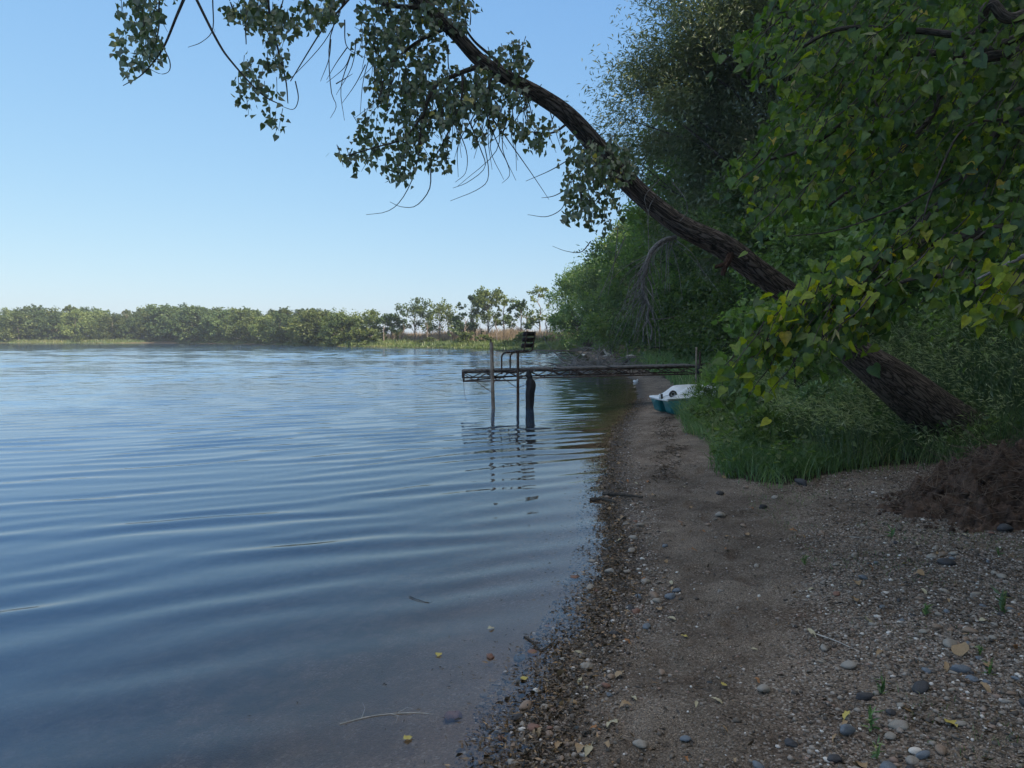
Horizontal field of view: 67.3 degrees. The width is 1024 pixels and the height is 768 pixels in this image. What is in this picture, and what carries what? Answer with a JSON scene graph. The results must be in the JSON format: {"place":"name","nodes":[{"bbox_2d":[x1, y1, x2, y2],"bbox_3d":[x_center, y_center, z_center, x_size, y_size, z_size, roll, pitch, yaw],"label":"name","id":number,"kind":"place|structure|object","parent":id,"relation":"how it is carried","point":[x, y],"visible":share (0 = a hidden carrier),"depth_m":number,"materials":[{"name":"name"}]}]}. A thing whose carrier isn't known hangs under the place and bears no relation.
{"place":"outdoors","nodes":[
{"label":"outdoors","id":0,"kind":"place"},
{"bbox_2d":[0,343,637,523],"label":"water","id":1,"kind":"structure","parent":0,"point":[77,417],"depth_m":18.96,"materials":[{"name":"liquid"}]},
{"bbox_2d":[340,705,432,724],"bbox_3d":[-0.525,1.394,3.255,0.381,0.027,0.142,0,3,0],"label":"stick","id":2,"kind":"object","parent":1,"relation":"on","point":[382,714],"visible":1,"depth_m":3.26,"materials":[{"name":"brown wood"}]},
{"bbox_2d":[249,476,608,763],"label":"floating bits","id":3,"kind":"object","parent":1,"relation":"on","point":[520,653],"visible":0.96,"depth_m":3.79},
{"bbox_2d":[0,0,777,335],"label":"sky","id":4,"kind":"structure","parent":0,"point":[159,189],"materials":[{"name":"blue"}]},
{"bbox_2d":[0,336,1023,767],"bbox_3d":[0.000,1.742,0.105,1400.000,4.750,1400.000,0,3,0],"label":"ground","id":5,"kind":"structure","parent":0,"point":[262,636],"depth_m":4.91,"materials":[{"name":"sand"}]},
{"bbox_2d":[3,317,36,338],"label":"broadleaf tree","id":6,"kind":"object","parent":5,"relation":"on","point":[16,330],"visible":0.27,"depth_m":234.13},
{"bbox_2d":[0,310,41,339],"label":"broadleaf tree","id":7,"kind":"object","parent":5,"relation":"on","point":[9,321],"visible":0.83,"depth_m":230.94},
{"bbox_2d":[16,304,43,314],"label":"broadleaf tree","id":8,"kind":"object","parent":5,"relation":"on","point":[29,308],"visible":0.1,"depth_m":244.31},
{"bbox_2d":[24,308,55,337],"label":"broadleaf tree","id":9,"kind":"object","parent":5,"relation":"on","point":[39,316],"visible":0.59,"depth_m":233.54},
{"bbox_2d":[34,312,76,338],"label":"broadleaf tree","id":10,"kind":"object","parent":5,"relation":"on","point":[53,321],"visible":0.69,"depth_m":232.27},
{"bbox_2d":[44,304,76,337],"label":"broadleaf tree","id":11,"kind":"object","parent":5,"relation":"on","point":[66,309],"visible":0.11,"depth_m":243.57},
{"bbox_2d":[47,309,93,337],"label":"broadleaf tree","id":12,"kind":"object","parent":5,"relation":"on","point":[68,330],"visible":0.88,"depth_m":232.99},
{"bbox_2d":[85,310,107,335],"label":"broadleaf tree","id":13,"kind":"object","parent":5,"relation":"on","point":[97,314],"visible":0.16,"depth_m":241.62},
{"bbox_2d":[83,317,113,339],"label":"broadleaf tree","id":14,"kind":"object","parent":5,"relation":"on","point":[97,321],"visible":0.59,"depth_m":232.50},
{"bbox_2d":[88,312,132,339],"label":"broadleaf tree","id":15,"kind":"object","parent":5,"relation":"on","point":[109,319],"visible":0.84,"depth_m":231.64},
{"bbox_2d":[114,317,145,338],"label":"broadleaf tree","id":16,"kind":"object","parent":5,"relation":"on","point":[128,326],"visible":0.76,"depth_m":231.28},
{"bbox_2d":[134,304,159,335],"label":"broadleaf tree","id":17,"kind":"object","parent":5,"relation":"on","point":[151,306],"visible":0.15,"depth_m":240.62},
{"bbox_2d":[134,309,162,337],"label":"broadleaf tree","id":18,"kind":"object","parent":5,"relation":"on","point":[139,326],"visible":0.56,"depth_m":230.18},
{"bbox_2d":[144,305,181,338],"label":"broadleaf tree","id":19,"kind":"object","parent":5,"relation":"on","point":[162,312],"visible":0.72,"depth_m":225.88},
{"bbox_2d":[162,307,211,339],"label":"broadleaf tree","id":20,"kind":"object","parent":5,"relation":"on","point":[179,320],"visible":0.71,"depth_m":215.86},
{"bbox_2d":[172,302,205,338],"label":"broadleaf tree","id":21,"kind":"object","parent":5,"relation":"on","point":[185,306],"visible":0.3,"depth_m":220.00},
{"bbox_2d":[192,313,218,340],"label":"broadleaf tree","id":22,"kind":"object","parent":5,"relation":"on","point":[202,332],"visible":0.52,"depth_m":213.41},
{"bbox_2d":[206,308,233,339],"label":"broadleaf tree","id":23,"kind":"object","parent":5,"relation":"on","point":[220,318],"visible":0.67,"depth_m":207.62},
{"bbox_2d":[214,308,262,341],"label":"broadleaf tree","id":24,"kind":"object","parent":5,"relation":"on","point":[241,327],"visible":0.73,"depth_m":197.76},
{"bbox_2d":[248,314,275,338],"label":"broadleaf tree","id":25,"kind":"object","parent":5,"relation":"on","point":[254,329],"visible":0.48,"depth_m":185.58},
{"bbox_2d":[257,308,293,339],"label":"broadleaf tree","id":26,"kind":"object","parent":5,"relation":"on","point":[284,311],"visible":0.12,"depth_m":188.74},
{"bbox_2d":[265,310,290,337],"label":"broadleaf tree","id":27,"kind":"object","parent":5,"relation":"on","point":[274,327],"visible":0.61,"depth_m":180.50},
{"bbox_2d":[0,337,580,349],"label":"grass","id":28,"kind":"structure","parent":5,"relation":"on","point":[516,345],"depth_m":130.70,"materials":[{"name":"plant"}]},
{"bbox_2d":[281,316,301,339],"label":"broadleaf tree","id":29,"kind":"object","parent":5,"relation":"on","point":[294,320],"visible":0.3,"depth_m":169.66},
{"bbox_2d":[278,308,304,333],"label":"broadleaf tree","id":30,"kind":"object","parent":5,"relation":"on","point":[294,313],"visible":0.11,"depth_m":176.98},
{"bbox_2d":[287,308,324,341],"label":"broadleaf tree","id":31,"kind":"object","parent":5,"relation":"on","point":[304,320],"visible":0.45,"depth_m":158.62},
{"bbox_2d":[294,309,346,343],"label":"broadleaf tree","id":32,"kind":"object","parent":5,"relation":"on","point":[318,318],"visible":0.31,"depth_m":158.17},
{"bbox_2d":[317,313,359,342],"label":"broadleaf tree","id":33,"kind":"object","parent":5,"relation":"on","point":[328,328],"visible":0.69,"depth_m":144.09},
{"bbox_2d":[320,307,365,335],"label":"broadleaf tree","id":34,"kind":"object","parent":5,"relation":"on","point":[326,318],"visible":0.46,"depth_m":145.72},
{"bbox_2d":[331,332,355,344],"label":"lakeside bush","id":35,"kind":"object","parent":5,"relation":"on","point":[337,339],"visible":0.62,"depth_m":142.20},
{"bbox_2d":[345,329,371,344],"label":"lakeside bush","id":36,"kind":"object","parent":5,"relation":"on","point":[350,334],"visible":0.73,"depth_m":139.46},
{"bbox_2d":[349,309,385,336],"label":"broadleaf tree","id":37,"kind":"object","parent":5,"relation":"on","point":[371,318],"visible":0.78,"depth_m":141.78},
{"bbox_2d":[358,328,388,345],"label":"lakeside bush","id":38,"kind":"object","parent":5,"relation":"on","point":[377,336],"visible":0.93,"depth_m":136.03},
{"bbox_2d":[376,313,412,337],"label":"broadleaf tree","id":39,"kind":"object","parent":5,"relation":"on","point":[386,318],"visible":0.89,"depth_m":139.38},
{"bbox_2d":[391,297,432,336],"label":"broadleaf tree","id":40,"kind":"object","parent":5,"relation":"on","point":[417,309],"visible":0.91,"depth_m":135.86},
{"bbox_2d":[291,327,578,343],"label":"dry grass","id":41,"kind":"structure","parent":5,"relation":"on","point":[505,334],"depth_m":125.91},
{"bbox_2d":[420,297,458,335],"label":"broadleaf tree","id":42,"kind":"object","parent":5,"relation":"on","point":[438,310],"visible":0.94,"depth_m":132.10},
{"bbox_2d":[444,710,461,722],"bbox_3d":[-0.257,1.430,3.303,0.076,0.054,0.086,-3,-9,27],"label":"stone","id":43,"kind":"object","parent":5,"relation":"on","point":[450,716],"visible":0.91,"depth_m":3.28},
{"bbox_2d":[447,317,478,336],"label":"broadleaf tree","id":44,"kind":"object","parent":5,"relation":"on","point":[457,322],"visible":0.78,"depth_m":124.53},
{"bbox_2d":[456,331,473,343],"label":"lakeside bush","id":45,"kind":"object","parent":5,"relation":"on","point":[463,336],"visible":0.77,"depth_m":119.43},
{"bbox_2d":[451,294,492,333],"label":"broadleaf tree","id":46,"kind":"object","parent":5,"relation":"on","point":[475,312],"visible":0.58,"depth_m":126.07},
{"bbox_2d":[464,285,516,333],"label":"broadleaf tree","id":47,"kind":"object","parent":5,"relation":"on","point":[482,300],"visible":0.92,"depth_m":121.95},
{"bbox_2d":[496,294,516,330],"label":"broadleaf tree","id":48,"kind":"object","parent":5,"relation":"on","point":[505,301],"visible":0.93,"depth_m":121.10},
{"bbox_2d":[501,299,545,331],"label":"broadleaf tree","id":49,"kind":"object","parent":5,"relation":"on","point":[520,307],"visible":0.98,"depth_m":118.88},
{"bbox_2d":[519,700,531,710],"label":"stone","id":50,"kind":"object","parent":5,"relation":"on","point":[523,704],"visible":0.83,"depth_m":3.33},
{"bbox_2d":[526,284,552,333],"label":"broadleaf tree","id":51,"kind":"object","parent":5,"relation":"on","point":[536,291],"visible":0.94,"depth_m":117.27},
{"bbox_2d":[109,0,1000,450],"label":"leaning cottonwood tree","id":52,"kind":"object","parent":5,"relation":"on","point":[905,392],"visible":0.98,"depth_m":6.85,"materials":[{"name":"green plant"}]},
{"bbox_2d":[446,398,668,767],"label":"shore debris","id":53,"kind":"object","parent":5,"relation":"on","point":[521,752],"visible":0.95,"depth_m":3.81,"materials":[{"name":"gravel"}]},
{"bbox_2d":[456,399,663,767],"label":"leaf litter","id":54,"kind":"object","parent":5,"relation":"on","point":[605,646],"visible":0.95,"depth_m":3.97,"materials":[{"name":"plant"}]},
{"bbox_2d":[541,257,619,350],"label":"ash tree","id":55,"kind":"object","parent":5,"relation":"on","point":[568,326],"visible":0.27,"depth_m":86.85,"materials":[{"name":"green plant"}]},
{"bbox_2d":[462,339,710,417],"bbox_3d":[2.294,0.032,18.164,6.932,2.178,1.461,0,3,-6],"label":"dock","id":56,"kind":"object","parent":5,"relation":"on","point":[491,370],"visible":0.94,"depth_m":17.82,"materials":[{"name":"wood"}]},
{"bbox_2d":[496,331,535,373],"bbox_3d":[0.110,-0.730,17.930,0.785,1.003,0.599,2,4,28],"label":"bench seat","id":57,"kind":"object","parent":56,"relation":"on","point":[525,339],"visible":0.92,"depth_m":17.81,"materials":[{"name":"metal"}]},
{"bbox_2d":[525,370,535,408],"bbox_3d":[0.423,0.168,17.440,0.237,0.962,0.136,0,3,0],"label":"hanging tarp","id":58,"kind":"object","parent":56,"relation":"hanging from","point":[530,389],"visible":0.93,"depth_m":17.40,"materials":[{"name":"black fabric"}]},
{"bbox_2d":[523,328,651,373],"bbox_3d":[4.066,-1.663,39.472,7.851,2.609,15.542,1,3,8],"label":"brush pile","id":59,"kind":"object","parent":5,"relation":"on","point":[575,361],"visible":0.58,"depth_m":39.18,"materials":[{"name":"brown plant"}]},
{"bbox_2d":[547,252,640,353],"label":"maple tree","id":60,"kind":"object","parent":5,"relation":"on","point":[586,305],"visible":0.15,"depth_m":72.11,"materials":[{"name":"green plant"}]},
{"bbox_2d":[570,215,662,350],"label":"elm tree","id":61,"kind":"object","parent":5,"relation":"on","point":[593,285],"visible":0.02,"depth_m":62.31,"materials":[{"name":"green plant"}]},
{"bbox_2d":[602,492,642,497],"bbox_3d":[1.105,1.114,7.675,0.490,0.064,0.046,3,5,44],"label":"stick","id":62,"kind":"object","parent":5,"relation":"on","point":[616,494],"visible":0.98,"depth_m":7.70,"materials":[{"name":"wood"}]},
{"bbox_2d":[578,225,689,351],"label":"ash tree","id":63,"kind":"object","parent":5,"relation":"on","point":[590,325],"visible":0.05,"depth_m":52.15,"materials":[{"name":"green plant"}]},
{"bbox_2d":[632,739,647,748],"bbox_3d":[0.488,1.368,2.932,0.058,0.028,0.046,11,12,11],"label":"stone","id":64,"kind":"object","parent":5,"relation":"on","point":[639,743],"visible":1,"depth_m":2.92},
{"bbox_2d":[574,220,706,364],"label":"maple tree","id":65,"kind":"object","parent":5,"relation":"on","point":[612,295],"visible":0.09,"depth_m":43.39,"materials":[{"name":"green plant"}]},
{"bbox_2d":[634,414,693,483],"bbox_3d":[2.295,0.845,11.723,0.864,0.136,7.026,1,4,12],"label":"dried weed","id":66,"kind":"object","parent":5,"relation":"on","point":[662,451],"visible":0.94,"depth_m":10.38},
{"bbox_2d":[601,126,757,345],"bbox_3d":[9.361,-5.978,34.239,10.388,11.132,10.206,-2,4,-28],"label":"elm tree","id":67,"kind":"object","parent":5,"relation":"on","point":[631,212],"visible":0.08,"depth_m":33.68,"materials":[{"name":"green plant"}]},
{"bbox_2d":[649,384,714,414],"bbox_3d":[3.717,0.301,15.756,1.648,0.541,0.998,-2,4,-14],"label":"pedal boat","id":68,"kind":"object","parent":5,"relation":"on","point":[658,403],"visible":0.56,"depth_m":15.41,"materials":[{"name":"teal plastic"}]},
{"bbox_2d":[626,191,770,361],"bbox_3d":[8.655,-4.195,29.097,8.104,8.131,8.317,3,4,38],"label":"ash tree","id":69,"kind":"object","parent":5,"relation":"on","point":[666,300],"visible":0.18,"depth_m":28.65,"materials":[{"name":"green plant"}]},
{"bbox_2d":[679,368,741,410],"bbox_3d":[3.675,0.301,14.140,1.136,1.266,1.179,0,3,0],"label":"weed clump","id":70,"kind":"object","parent":5,"relation":"on","point":[695,386],"visible":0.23,"depth_m":14.09,"materials":[{"name":"green plant"}]},
{"bbox_2d":[638,239,784,375],"bbox_3d":[6.555,-1.785,22.462,4.915,4.800,5.776,-3,5,-44],"label":"lakeside bush","id":71,"kind":"object","parent":5,"relation":"on","point":[704,319],"visible":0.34,"depth_m":22.21,"materials":[{"name":"green plant"}]},
{"bbox_2d":[688,390,747,424],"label":"weed clump","id":72,"kind":"object","parent":5,"relation":"on","point":[723,401],"visible":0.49,"depth_m":12.21,"materials":[{"name":"green plant"}]},
{"bbox_2d":[626,0,816,312],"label":"elm tree","id":73,"kind":"object","parent":5,"relation":"on","point":[635,217],"depth_m":32.32,"materials":[{"name":"green plant"}]},
{"bbox_2d":[695,347,767,399],"bbox_3d":[4.065,0.115,13.981,1.481,1.585,1.218,0,3,0],"label":"weed clump","id":74,"kind":"object","parent":5,"relation":"on","point":[710,389],"visible":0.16,"depth_m":14.05,"materials":[{"name":"green plant"}]},
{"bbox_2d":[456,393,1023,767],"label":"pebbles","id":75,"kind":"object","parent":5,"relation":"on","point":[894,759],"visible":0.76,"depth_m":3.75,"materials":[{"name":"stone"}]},
{"bbox_2d":[558,0,928,295],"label":"willow tree","id":76,"kind":"object","parent":5,"relation":"on","point":[718,136],"visible":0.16,"depth_m":24.58,"materials":[{"name":"green plant"}]},
{"bbox_2d":[734,401,804,453],"bbox_3d":[3.134,0.680,9.282,0.972,1.033,0.824,0,3,0],"label":"weed clump","id":77,"kind":"object","parent":5,"relation":"on","point":[763,411],"visible":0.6,"depth_m":9.17,"materials":[{"name":"green plant"}]},
{"bbox_2d":[664,110,927,367],"bbox_3d":[8.841,-3.670,21.213,9.674,8.095,8.738,2,4,31],"label":"maple tree","id":78,"kind":"object","parent":5,"relation":"on","point":[724,224],"visible":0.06,"depth_m":21.59,"materials":[{"name":"green plant"}]},
{"bbox_2d":[699,272,893,423],"bbox_3d":[4.048,-0.289,11.101,3.118,2.649,2.233,-3,5,-44],"label":"vine shrub","id":79,"kind":"object","parent":5,"relation":"on","point":[736,320],"visible":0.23,"depth_m":11.04,"materials":[{"name":"green plant"}]},
{"bbox_2d":[723,212,928,384],"bbox_3d":[6.479,-1.234,14.704,5.326,4.333,4.317,0,3,0],"label":"lakeside bush","id":80,"kind":"object","parent":5,"relation":"on","point":[817,245],"visible":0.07,"depth_m":14.51,"materials":[{"name":"green plant"}]},
{"bbox_2d":[786,375,869,441],"bbox_3d":[4.042,0.493,9.699,1.053,1.230,1.130,2,4,33],"label":"weed clump","id":81,"kind":"object","parent":5,"relation":"on","point":[804,392],"visible":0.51,"depth_m":9.60,"materials":[{"name":"green plant"}]},
{"bbox_2d":[827,754,841,762],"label":"stone","id":82,"kind":"object","parent":5,"relation":"on","point":[835,758],"visible":1,"depth_m":2.75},
{"bbox_2d":[840,724,855,735],"bbox_3d":[1.284,1.323,2.944,0.090,0.043,0.043,20,-9,-28],"label":"stone","id":83,"kind":"object","parent":5,"relation":"on","point":[847,729],"visible":1,"depth_m":2.92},
{"bbox_2d":[841,660,856,668],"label":"stone","id":84,"kind":"object","parent":5,"relation":"on","point":[849,664],"visible":1,"depth_m":3.50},
{"bbox_2d":[680,376,1023,479],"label":"weeds","id":85,"kind":"object","parent":5,"relation":"on","point":[731,422],"visible":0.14,"depth_m":8.71,"materials":[{"name":"green plant"}]},
{"bbox_2d":[705,0,1023,426],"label":"basswood tree","id":86,"kind":"object","parent":5,"relation":"on","point":[851,295],"visible":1,"depth_m":4.58,"materials":[{"name":"green plant"}]},
{"bbox_2d":[856,692,874,700],"bbox_3d":[1.471,1.303,3.207,0.080,0.039,0.038,-5,-1,10],"label":"stone","id":87,"kind":"object","parent":5,"relation":"on","point":[865,696],"visible":1,"depth_m":3.19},
{"bbox_2d":[731,55,1013,362],"bbox_3d":[8.464,-3.381,16.162,7.641,7.667,7.842,0,3,6],"label":"ash tree","id":88,"kind":"object","parent":5,"relation":"on","point":[782,240],"visible":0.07,"depth_m":16.63,"materials":[{"name":"green plant"}]},
{"bbox_2d":[862,704,883,730],"bbox_3d":[1.382,1.274,2.945,0.082,0.111,0.065,-1,4,-22],"label":"sprout","id":89,"kind":"object","parent":5,"relation":"on","point":[870,713],"visible":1,"depth_m":2.96,"materials":[{"name":"green plant"}]},
{"bbox_2d":[870,737,884,757],"bbox_3d":[1.321,1.322,2.795,0.069,0.080,0.067,-2,4,-33],"label":"sprout","id":90,"kind":"object","parent":5,"relation":"on","point":[876,753],"visible":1,"depth_m":2.79,"materials":[{"name":"green plant"}]},
{"bbox_2d":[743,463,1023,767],"bbox_3d":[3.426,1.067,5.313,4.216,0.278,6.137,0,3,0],"label":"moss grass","id":91,"kind":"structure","parent":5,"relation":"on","point":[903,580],"depth_m":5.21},
{"bbox_2d":[749,309,1023,471],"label":"reed grass","id":92,"kind":"structure","parent":5,"relation":"on","point":[947,379],"depth_m":9.04,"materials":[{"name":"plant"}]},
{"bbox_2d":[763,1,1023,373],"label":"maple tree","id":93,"kind":"object","parent":5,"relation":"on","point":[851,233],"visible":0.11,"depth_m":12.37,"materials":[{"name":"green plant"}]},
{"bbox_2d":[888,719,908,729],"bbox_3d":[1.481,1.305,2.950,0.074,0.035,0.059,-5,11,18],"label":"stone","id":94,"kind":"object","parent":5,"relation":"on","point":[897,723],"visible":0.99,"depth_m":2.94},
{"bbox_2d":[791,1,1022,282],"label":"elm tree","id":95,"kind":"object","parent":5,"relation":"on","point":[836,41],"visible":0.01,"depth_m":17.16,"materials":[{"name":"green plant"}]},
{"bbox_2d":[905,755,919,764],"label":"stone","id":96,"kind":"object","parent":5,"relation":"on","point":[911,760],"visible":1,"depth_m":2.74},
{"bbox_2d":[912,681,929,693],"bbox_3d":[1.714,1.274,3.231,0.078,0.039,0.063,-27,11,-20],"label":"stone","id":97,"kind":"object","parent":5,"relation":"on","point":[918,686],"visible":0.99,"depth_m":3.22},
{"bbox_2d":[915,750,929,759],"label":"stone","id":98,"kind":"object","parent":5,"relation":"on","point":[923,754],"visible":1,"depth_m":2.75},
{"bbox_2d":[857,410,1023,533],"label":"earth mound","id":99,"kind":"object","parent":5,"relation":"on","point":[980,489],"visible":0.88,"depth_m":6.00,"materials":[{"name":"brown soil"}]},
{"bbox_2d":[934,744,946,755],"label":"stone","id":100,"kind":"object","parent":5,"relation":"on","point":[940,749],"visible":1,"depth_m":2.77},
{"bbox_2d":[858,132,1023,392],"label":"lakeside bush","id":101,"kind":"object","parent":5,"relation":"on","point":[910,196],"visible":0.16,"depth_m":10.73,"materials":[{"name":"green plant"}]},
{"bbox_2d":[937,558,955,565],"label":"stone","id":102,"kind":"object","parent":5,"relation":"on","point":[946,561],"visible":0.92,"depth_m":4.89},
{"bbox_2d":[943,638,957,647],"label":"stone","id":103,"kind":"object","parent":5,"relation":"on","point":[948,642],"visible":0.81,"depth_m":3.63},
{"bbox_2d":[950,664,971,672],"bbox_3d":[1.982,1.260,3.400,0.091,0.044,0.043,2,23,15],"label":"stone","id":104,"kind":"object","parent":5,"relation":"on","point":[957,668],"visible":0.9,"depth_m":3.39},
{"bbox_2d":[914,0,1023,262],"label":"elm tree","id":105,"kind":"object","parent":5,"relation":"on","point":[940,14],"visible":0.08,"depth_m":10.60,"materials":[{"name":"green plant"}]},
{"bbox_2d":[949,340,1023,429],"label":"weed clump","id":106,"kind":"object","parent":5,"relation":"on","point":[1007,359],"visible":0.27,"depth_m":9.13,"materials":[{"name":"green plant"}]},
{"bbox_2d":[989,585,1010,613],"bbox_3d":[2.570,1.140,4.049,0.118,0.141,0.121,-1,4,-11],"label":"sprout","id":107,"kind":"object","parent":5,"relation":"on","point":[1002,601],"visible":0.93,"depth_m":4.05,"materials":[{"name":"green plant"}]},
{"bbox_2d":[997,523,1013,531],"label":"stone","id":108,"kind":"object","parent":5,"relation":"on","point":[1003,527],"visible":0.99,"depth_m":5.50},
{"bbox_2d":[621,348,786,385],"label":"grass","id":109,"kind":"structure","parent":0,"point":[674,379],"depth_m":28.17,"materials":[{"name":"plant"}]},
{"bbox_2d":[452,392,1023,767],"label":"gravel","id":110,"kind":"structure","parent":0,"point":[971,649],"depth_m":3.97,"materials":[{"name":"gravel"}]},
{"bbox_2d":[951,642,968,655],"bbox_3d":[2.071,1.223,3.554,0.075,0.041,0.110,-18,13,26],"label":"stone","id":111,"kind":"object","parent":110,"relation":"on","point":[961,649],"visible":1,"depth_m":3.55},
{"bbox_2d":[659,352,1023,487],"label":"grass","id":112,"kind":"structure","parent":0,"point":[759,466],"depth_m":8.41,"materials":[{"name":"plant"}]},
{"bbox_2d":[753,295,1023,454],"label":"bush","id":113,"kind":"object","parent":112,"relation":"attached to","point":[834,410],"visible":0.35,"depth_m":9.30,"materials":[{"name":"plant"}]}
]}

